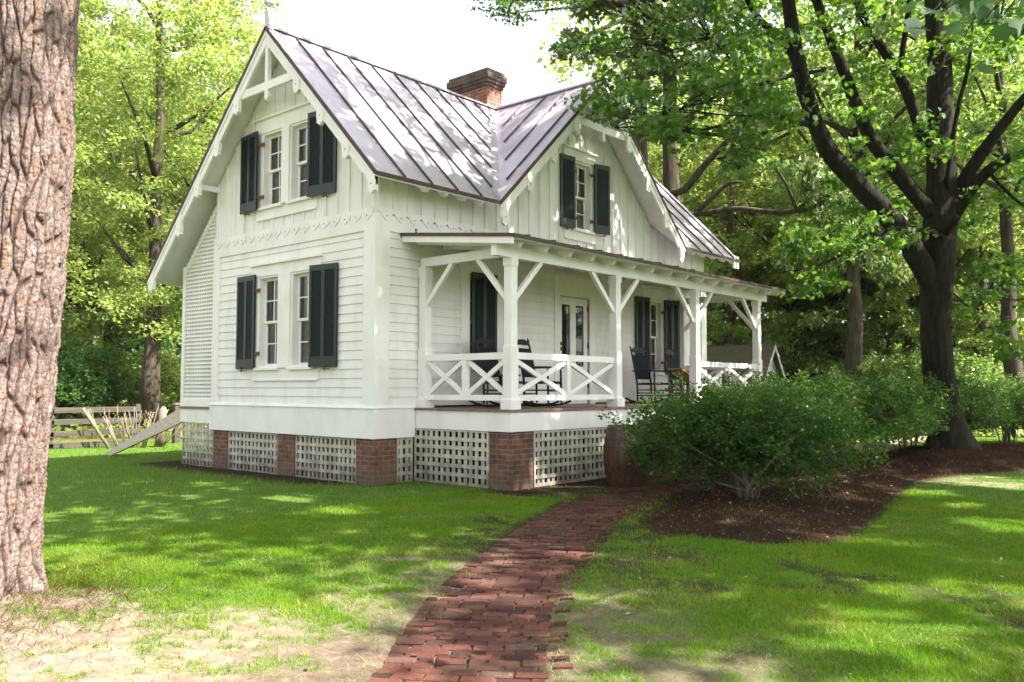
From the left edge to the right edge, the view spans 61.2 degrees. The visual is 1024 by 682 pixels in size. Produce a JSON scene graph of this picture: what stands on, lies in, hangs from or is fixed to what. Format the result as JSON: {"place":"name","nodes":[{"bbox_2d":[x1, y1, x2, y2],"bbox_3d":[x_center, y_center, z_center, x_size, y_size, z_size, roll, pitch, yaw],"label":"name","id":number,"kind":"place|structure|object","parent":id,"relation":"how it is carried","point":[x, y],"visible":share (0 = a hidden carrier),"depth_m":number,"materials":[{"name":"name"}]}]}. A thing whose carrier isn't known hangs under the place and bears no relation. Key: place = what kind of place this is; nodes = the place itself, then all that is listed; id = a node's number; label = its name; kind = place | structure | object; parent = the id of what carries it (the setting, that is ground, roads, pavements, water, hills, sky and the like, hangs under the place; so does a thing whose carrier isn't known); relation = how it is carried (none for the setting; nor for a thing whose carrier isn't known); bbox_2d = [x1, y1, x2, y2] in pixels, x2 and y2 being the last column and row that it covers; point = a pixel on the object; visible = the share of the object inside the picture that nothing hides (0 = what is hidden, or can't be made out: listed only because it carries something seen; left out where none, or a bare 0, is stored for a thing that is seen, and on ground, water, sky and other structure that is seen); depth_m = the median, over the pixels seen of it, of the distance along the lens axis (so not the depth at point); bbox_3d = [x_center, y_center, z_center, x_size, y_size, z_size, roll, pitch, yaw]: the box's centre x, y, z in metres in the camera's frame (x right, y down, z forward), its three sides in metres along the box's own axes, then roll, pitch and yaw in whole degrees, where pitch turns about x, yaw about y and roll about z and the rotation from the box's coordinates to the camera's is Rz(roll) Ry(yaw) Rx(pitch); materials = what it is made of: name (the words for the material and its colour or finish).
{"place":"outdoors","nodes":[
{"label":"outdoors","id":0,"kind":"place"},
{"bbox_2d":[0,396,1023,681],"bbox_3d":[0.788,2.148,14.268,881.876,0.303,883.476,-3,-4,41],"label":"lawn","id":1,"kind":"structure","parent":0,"point":[346,646],"depth_m":6.66,"materials":[{"name":"green plant"}]},
{"bbox_2d":[0,0,79,600],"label":"pine tree","id":2,"kind":"object","parent":1,"relation":"on","point":[39,42],"visible":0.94,"depth_m":5.79,"materials":[{"name":"brown plant"}]},
{"bbox_2d":[57,336,69,416],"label":"bush","id":3,"kind":"object","parent":1,"relation":"on","point":[66,338],"depth_m":29.34,"materials":[{"name":"green plant"}]},
{"bbox_2d":[54,333,122,430],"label":"bush","id":4,"kind":"object","parent":1,"relation":"on","point":[72,389],"visible":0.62,"depth_m":26.81,"materials":[{"name":"green plant"}]},
{"bbox_2d":[49,404,140,449],"bbox_3d":[-12.091,2.075,20.019,0.175,1.199,7.070,-3,-4,41],"label":"rail fence","id":5,"kind":"object","parent":1,"relation":"on","point":[52,445],"visible":0.54,"depth_m":21.59,"materials":[{"name":"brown wood"}]},
{"bbox_2d":[61,62,131,339],"bbox_3d":[-21.281,-5.703,35.021,11.618,18.496,11.801,-1,-3,11],"label":"broadleaf tree","id":6,"kind":"object","parent":1,"relation":"on","point":[100,262],"visible":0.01,"depth_m":36.13,"materials":[{"name":"green plant"}]},
{"bbox_2d":[63,122,136,341],"bbox_3d":[-22.026,-4.160,37.416,9.403,15.669,10.747,0,-3,-3],"label":"broadleaf tree","id":7,"kind":"object","parent":1,"relation":"on","point":[79,305],"visible":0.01,"depth_m":38.99,"materials":[{"name":"green plant"}]},
{"bbox_2d":[61,158,139,356],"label":"broadleaf tree","id":8,"kind":"object","parent":1,"relation":"on","point":[116,329],"depth_m":42.62,"materials":[{"name":"green plant"}]},
{"bbox_2d":[59,337,173,426],"bbox_3d":[-13.409,1.495,29.195,4.038,3.348,3.943,-3,-4,41],"label":"bush","id":9,"kind":"object","parent":1,"relation":"on","point":[124,386],"visible":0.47,"depth_m":28.67,"materials":[{"name":"green plant"}]},
{"bbox_2d":[82,405,181,448],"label":"cut shrub","id":10,"kind":"object","parent":1,"relation":"on","point":[159,438],"visible":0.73,"depth_m":21.57,"materials":[{"name":"brown plant"}]},
{"bbox_2d":[61,11,209,405],"bbox_3d":[-18.677,-5.907,39.532,12.391,19.420,12.198,-2,-4,34],"label":"broadleaf tree","id":11,"kind":"object","parent":1,"relation":"on","point":[106,330],"visible":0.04,"depth_m":38.85,"materials":[{"name":"green plant"}]},
{"bbox_2d":[0,546,273,681],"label":"needle litter","id":12,"kind":"object","parent":1,"relation":"on","point":[74,582],"visible":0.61,"depth_m":5.77,"materials":[{"name":"beige plant"}]},
{"bbox_2d":[61,0,218,367],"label":"broadleaf tree","id":13,"kind":"object","parent":1,"relation":"on","point":[71,321],"visible":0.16,"depth_m":32.30,"materials":[{"name":"green plant"}]},
{"bbox_2d":[104,327,179,417],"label":"bush","id":14,"kind":"object","parent":1,"relation":"on","point":[139,344],"visible":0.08,"depth_m":32.41,"materials":[{"name":"green plant"}]},
{"bbox_2d":[105,408,182,454],"bbox_3d":[-7.783,1.933,18.284,3.320,1.100,0.140,-3,-4,41],"label":"leaning board","id":15,"kind":"object","parent":1,"relation":"on","point":[171,420],"visible":0.87,"depth_m":17.93,"materials":[{"name":"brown wood"}]},
{"bbox_2d":[61,26,234,383],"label":"broadleaf tree","id":16,"kind":"object","parent":1,"relation":"on","point":[164,165],"visible":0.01,"depth_m":44.51,"materials":[{"name":"green plant"}]},
{"bbox_2d":[119,345,180,417],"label":"bush","id":17,"kind":"object","parent":1,"relation":"on","point":[172,383],"visible":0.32,"depth_m":30.46,"materials":[{"name":"green plant"}]},
{"bbox_2d":[68,27,246,358],"bbox_3d":[-13.227,-4.590,36.783,9.898,16.494,11.313,-1,-4,26],"label":"broadleaf tree","id":18,"kind":"object","parent":1,"relation":"on","point":[178,199],"visible":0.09,"depth_m":34.34,"materials":[{"name":"green plant"}]},
{"bbox_2d":[172,403,180,442],"bbox_3d":[-9.108,2.272,23.469,0.200,1.190,0.200,-3,-4,41],"label":"gate post","id":19,"kind":"object","parent":1,"relation":"on","point":[176,438],"visible":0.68,"depth_m":23.41,"materials":[{"name":"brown wood"}]},
{"bbox_2d":[65,0,292,428],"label":"broadleaf tree","id":20,"kind":"object","parent":1,"relation":"on","point":[151,304],"visible":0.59,"depth_m":26.25,"materials":[{"name":"green plant"}]},
{"bbox_2d":[146,0,785,490],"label":"cottage","id":21,"kind":"structure","parent":1,"relation":"on","point":[356,256],"depth_m":15.04,"materials":[{"name":"paint"}]},
{"bbox_2d":[257,274,277,367],"bbox_3d":[-4.205,-0.336,15.300,0.650,1.630,0.246,-3,-4,41],"label":"window","id":22,"kind":"structure","parent":21,"relation":"in","point":[267,347],"depth_m":15.45,"materials":[{"name":"white paint"}]},
{"bbox_2d":[262,128,281,206],"bbox_3d":[-4.165,-3.053,15.417,0.630,1.350,0.246,-3,-4,41],"label":"window","id":23,"kind":"structure","parent":21,"relation":"in","point":[270,197],"depth_m":15.57,"materials":[{"name":"white paint"}]},
{"bbox_2d":[290,119,307,199],"bbox_3d":[-3.523,-3.083,14.860,0.630,1.350,0.246,-3,-4,41],"label":"window","id":24,"kind":"structure","parent":21,"relation":"in","point":[298,187],"depth_m":15.02,"materials":[{"name":"white paint"}]},
{"bbox_2d":[290,270,308,366],"bbox_3d":[-3.451,-0.371,14.645,0.650,1.630,0.246,-3,-4,41],"label":"window","id":25,"kind":"structure","parent":21,"relation":"in","point":[296,320],"depth_m":14.81,"materials":[{"name":"white paint"}]},
{"bbox_2d":[469,274,470,367],"bbox_3d":[-0.617,-0.326,15.219,0.246,1.630,0.660,-3,-4,41],"label":"window","id":26,"kind":"structure","parent":21,"relation":"in","point":[470,274],"depth_m":15.12,"materials":[{"name":"white paint"}]},
{"bbox_2d":[468,335,533,406],"bbox_3d":[-0.183,0.501,14.353,0.953,1.193,0.640,-2,-4,35],"label":"rocking chair","id":27,"kind":"object","parent":21,"relation":"on","point":[486,366],"visible":0.51,"depth_m":14.40,"materials":[{"name":"black paint"}]},
{"bbox_2d":[486,374,520,404],"bbox_3d":[-0.161,0.850,14.849,0.440,0.550,0.440,-3,-4,41],"label":"side table","id":28,"kind":"object","parent":21,"relation":"on","point":[487,386],"visible":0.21,"depth_m":14.82,"materials":[{"name":"brown wood"}]},
{"bbox_2d":[517,338,571,406],"bbox_3d":[0.477,0.526,14.806,0.953,1.193,0.640,-2,-4,27],"label":"rocking chair","id":29,"kind":"object","parent":21,"relation":"on","point":[529,363],"visible":0.46,"depth_m":14.84,"materials":[{"name":"black paint"}]},
{"bbox_2d":[560,296,588,403],"bbox_3d":[1.229,0.191,17.186,0.100,2.104,0.970,-3,-4,41],"label":"door","id":30,"kind":"structure","parent":21,"relation":"in","point":[573,311],"depth_m":17.23,"materials":[{"name":"white paint"}]},
{"bbox_2d":[575,161,591,231],"bbox_3d":[1.332,-2.917,17.602,0.246,1.390,0.650,-3,-4,41],"label":"window","id":31,"kind":"structure","parent":21,"relation":"in","point":[583,205],"depth_m":17.79,"materials":[{"name":"white paint"}]},
{"bbox_2d":[625,346,674,403],"bbox_3d":[2.858,0.691,17.753,0.640,1.193,0.953,3,-4,-45],"label":"rocking chair","id":32,"kind":"object","parent":21,"relation":"on","point":[642,370],"visible":0.75,"depth_m":17.84,"materials":[{"name":"black paint"}]},
{"bbox_2d":[650,300,661,372],"bbox_3d":[3.125,-0.086,19.512,0.246,1.630,0.620,-3,-4,41],"label":"window","id":33,"kind":"structure","parent":21,"relation":"in","point":[657,337],"depth_m":19.70,"materials":[{"name":"white paint"}]},
{"bbox_2d":[659,348,701,402],"bbox_3d":[3.745,0.750,18.800,0.953,1.193,0.640,-2,-4,33],"label":"rocking chair","id":34,"kind":"object","parent":21,"relation":"on","point":[672,362],"visible":0.22,"depth_m":18.87,"materials":[{"name":"black paint"}]},
{"bbox_2d":[0,440,1023,681],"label":"pine straw","id":35,"kind":"object","parent":1,"relation":"on","point":[899,450],"visible":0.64,"depth_m":11.03,"materials":[{"name":"brown plant"}]},
{"bbox_2d":[0,474,1023,681],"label":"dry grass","id":36,"kind":"structure","parent":1,"relation":"on","point":[554,589],"depth_m":5.98,"materials":[{"name":"plant"}]},
{"bbox_2d":[0,479,1023,681],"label":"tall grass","id":37,"kind":"structure","parent":1,"relation":"on","point":[580,581],"depth_m":6.78,"materials":[{"name":"green plant"}]},
{"bbox_2d":[33,444,1023,674],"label":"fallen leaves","id":38,"kind":"object","parent":1,"relation":"on","point":[230,667],"visible":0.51,"depth_m":10.01,"materials":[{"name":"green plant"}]},
{"bbox_2d":[43,484,1023,681],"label":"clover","id":39,"kind":"object","parent":1,"relation":"on","point":[839,656],"visible":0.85,"depth_m":7.06,"materials":[{"name":"green plant"}]},
{"bbox_2d":[54,408,1023,438],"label":"undergrowth","id":40,"kind":"object","parent":1,"relation":"on","point":[116,426],"visible":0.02,"depth_m":26.29,"materials":[{"name":"green plant"}]},
{"bbox_2d":[62,0,1023,381],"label":"wood","id":41,"kind":"object","parent":1,"relation":"on","point":[618,72],"visible":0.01,"depth_m":50.76,"materials":[{"name":"green plant"}]},
{"bbox_2d":[603,424,648,486],"bbox_3d":[1.765,1.763,13.385,0.701,0.920,0.700,-1,-3,18],"label":"barrel","id":42,"kind":"object","parent":1,"relation":"on","point":[619,471],"visible":0.62,"depth_m":13.11,"materials":[{"name":"brown wood"}]},
{"bbox_2d":[548,0,739,164],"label":"pine tree","id":43,"kind":"object","parent":1,"relation":"on","point":[639,31],"visible":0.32,"depth_m":26.90,"materials":[{"name":"plant"}]},
{"bbox_2d":[467,0,915,289],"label":"tree","id":44,"kind":"object","parent":1,"relation":"on","point":[894,265],"visible":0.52,"depth_m":24.38,"materials":[{"name":"green plant"}]},
{"bbox_2d":[627,120,770,345],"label":"broadleaf tree","id":45,"kind":"object","parent":1,"relation":"on","point":[724,224],"visible":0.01,"depth_m":43.33,"materials":[{"name":"green plant"}]},
{"bbox_2d":[628,75,791,345],"bbox_3d":[8.183,-4.869,41.377,11.211,17.571,11.037,-2,-4,27],"label":"broadleaf tree","id":46,"kind":"object","parent":1,"relation":"on","point":[741,277],"visible":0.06,"depth_m":39.67,"materials":[{"name":"green plant"}]},
{"bbox_2d":[707,344,785,387],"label":"shed","id":47,"kind":"structure","parent":1,"relation":"on","point":[743,354],"depth_m":31.38,"materials":[{"name":"grey paint"}]},
{"bbox_2d":[677,76,815,344],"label":"broadleaf tree","id":48,"kind":"object","parent":1,"relation":"on","point":[766,319],"depth_m":45.73,"materials":[{"name":"green plant"}]},
{"bbox_2d":[648,49,848,359],"bbox_3d":[9.485,-4.237,35.440,9.403,15.669,10.748,1,-3,-18],"label":"broadleaf tree","id":49,"kind":"object","parent":1,"relation":"on","point":[730,330],"visible":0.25,"depth_m":33.77,"materials":[{"name":"green plant"}]},
{"bbox_2d":[644,369,862,483],"bbox_3d":[3.842,1.333,13.171,2.666,1.837,3.671,-3,-4,41],"label":"hedge shrub","id":50,"kind":"object","parent":1,"relation":"on","point":[791,388],"visible":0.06,"depth_m":12.86,"materials":[{"name":"green plant"}]},
{"bbox_2d":[597,363,937,499],"bbox_3d":[3.089,1.219,11.230,4.171,1.832,2.491,-3,-4,41],"label":"hedge shrub","id":51,"kind":"object","parent":1,"relation":"on","point":[744,439],"visible":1,"depth_m":10.87,"materials":[{"name":"green plant"}]},
{"bbox_2d":[660,69,893,384],"bbox_3d":[12.982,-4.329,41.050,11.313,16.494,9.898,2,-3,-26],"label":"broadleaf tree","id":52,"kind":"object","parent":1,"relation":"on","point":[794,364],"visible":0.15,"depth_m":39.24,"materials":[{"name":"green plant"}]},
{"bbox_2d":[563,0,1023,449],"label":"maple tree","id":53,"kind":"object","parent":1,"relation":"on","point":[942,202],"visible":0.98,"depth_m":17.25,"materials":[{"name":"green plant"}]},
{"bbox_2d":[727,367,870,473],"bbox_3d":[4.918,1.407,15.203,2.591,1.910,3.678,-2,-4,26],"label":"hedge shrub","id":54,"kind":"object","parent":1,"relation":"on","point":[828,387],"visible":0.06,"depth_m":14.84,"materials":[{"name":"green plant"}]},
{"bbox_2d":[808,356,845,382],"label":"bush","id":55,"kind":"object","parent":1,"relation":"on","point":[822,364],"visible":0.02,"depth_m":33.86,"materials":[{"name":"green plant"}]},
{"bbox_2d":[764,71,917,370],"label":"broadleaf tree","id":56,"kind":"object","parent":1,"relation":"on","point":[846,310],"depth_m":45.33,"materials":[{"name":"green plant"}]},
{"bbox_2d":[743,366,950,463],"bbox_3d":[6.120,1.477,16.763,3.964,1.984,2.880,-1,-3,11],"label":"hedge shrub","id":57,"kind":"object","parent":1,"relation":"on","point":[893,402],"visible":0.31,"depth_m":16.17,"materials":[{"name":"green plant"}]},
{"bbox_2d":[822,351,910,386],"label":"bush","id":58,"kind":"object","parent":1,"relation":"on","point":[874,364],"visible":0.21,"depth_m":28.15,"materials":[{"name":"green plant"}]},
{"bbox_2d":[752,106,990,378],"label":"broadleaf tree","id":59,"kind":"object","parent":1,"relation":"on","point":[831,342],"visible":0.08,"depth_m":40.77,"materials":[{"name":"green plant"}]},
{"bbox_2d":[833,354,911,381],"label":"bush","id":60,"kind":"object","parent":1,"relation":"on","point":[865,361],"visible":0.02,"depth_m":30.22,"materials":[{"name":"green plant"}]},
{"bbox_2d":[731,0,1023,380],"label":"broadleaf tree","id":61,"kind":"object","parent":1,"relation":"on","point":[854,353],"visible":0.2,"depth_m":28.49,"materials":[{"name":"green plant"}]},
{"bbox_2d":[832,368,964,456],"bbox_3d":[7.778,1.544,18.260,2.721,2.006,3.862,1,-3,-23],"label":"hedge shrub","id":62,"kind":"object","parent":1,"relation":"on","point":[870,382],"visible":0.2,"depth_m":17.60,"materials":[{"name":"green plant"}]},
{"bbox_2d":[786,33,1023,376],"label":"broadleaf tree","id":63,"kind":"object","parent":1,"relation":"on","point":[868,338],"visible":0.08,"depth_m":35.14,"materials":[{"name":"green plant"}]},
{"bbox_2d":[862,341,960,386],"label":"bush","id":64,"kind":"object","parent":1,"relation":"on","point":[916,368],"visible":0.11,"depth_m":28.41,"materials":[{"name":"green plant"}]},
{"bbox_2d":[845,368,1007,449],"bbox_3d":[9.273,1.648,20.106,4.038,2.021,2.933,-1,-3,13],"label":"hedge shrub","id":65,"kind":"object","parent":1,"relation":"on","point":[973,405],"visible":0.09,"depth_m":19.70,"materials":[{"name":"green plant"}]},
{"bbox_2d":[831,29,1023,379],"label":"broadleaf tree","id":66,"kind":"object","parent":1,"relation":"on","point":[884,314],"visible":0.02,"depth_m":37.32,"materials":[{"name":"green plant"}]},
{"bbox_2d":[839,38,1023,380],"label":"broadleaf tree","id":67,"kind":"object","parent":1,"relation":"on","point":[911,329],"visible":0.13,"depth_m":32.54,"materials":[{"name":"green plant"}]},
{"bbox_2d":[851,0,1023,437],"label":"broadleaf tree","id":68,"kind":"object","parent":1,"relation":"on","point":[1013,366],"visible":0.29,"depth_m":26.86,"materials":[{"name":"green plant"}]},
{"bbox_2d":[877,371,1018,433],"bbox_3d":[10.728,1.717,21.823,2.799,2.063,3.972,2,-4,-31],"label":"hedge shrub","id":69,"kind":"object","parent":1,"relation":"on","point":[990,420],"visible":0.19,"depth_m":20.58,"materials":[{"name":"green plant"}]},
{"bbox_2d":[883,0,1023,355],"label":"broadleaf tree","id":70,"kind":"object","parent":1,"relation":"on","point":[913,305],"visible":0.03,"depth_m":37.50,"materials":[{"name":"green plant"}]},
{"bbox_2d":[891,224,1018,355],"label":"broadleaf tree","id":71,"kind":"object","parent":1,"relation":"on","point":[975,309],"visible":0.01,"depth_m":43.14,"materials":[{"name":"green plant"}]},
{"bbox_2d":[898,0,1023,74],"label":"broadleaf tree","id":72,"kind":"object","parent":1,"relation":"on","point":[983,12],"visible":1,"depth_m":4.31,"materials":[{"name":"green plant"}]},
{"bbox_2d":[954,348,1004,431],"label":"bush","id":73,"kind":"object","parent":1,"relation":"on","point":[977,366],"visible":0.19,"depth_m":29.32,"materials":[{"name":"green plant"}]},
{"bbox_2d":[961,326,1023,373],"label":"bush","id":74,"kind":"object","parent":1,"relation":"on","point":[988,352],"visible":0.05,"depth_m":32.17,"materials":[{"name":"green plant"}]},
{"bbox_2d":[966,373,1023,445],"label":"hedge shrub","id":75,"kind":"object","parent":1,"relation":"on","point":[1015,392],"visible":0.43,"depth_m":21.84,"materials":[{"name":"green plant"}]},
{"bbox_2d":[990,372,1023,419],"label":"hedge shrub","id":76,"kind":"object","parent":1,"relation":"on","point":[1020,378],"visible":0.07,"depth_m":24.15,"materials":[{"name":"green plant"}]},
{"bbox_2d":[62,0,1023,372],"label":"sky","id":77,"kind":"structure","parent":0,"point":[435,42],"materials":[{"name":"white"}]},
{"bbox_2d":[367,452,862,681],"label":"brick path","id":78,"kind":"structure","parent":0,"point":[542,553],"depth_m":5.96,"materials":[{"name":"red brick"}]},
{"bbox_2d":[326,479,695,681],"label":"path weeds","id":79,"kind":"object","parent":78,"relation":"on","point":[505,563],"visible":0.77,"depth_m":6.92,"materials":[{"name":"green plant"}]},
{"bbox_2d":[668,368,688,403],"bbox_3d":[3.523,0.919,17.636,0.320,0.725,0.780,-3,-4,41],"label":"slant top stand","id":80,"kind":"object","parent":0,"point":[683,372],"visible":0.35,"depth_m":17.44,"materials":[{"name":"brown wood"}]}
]}

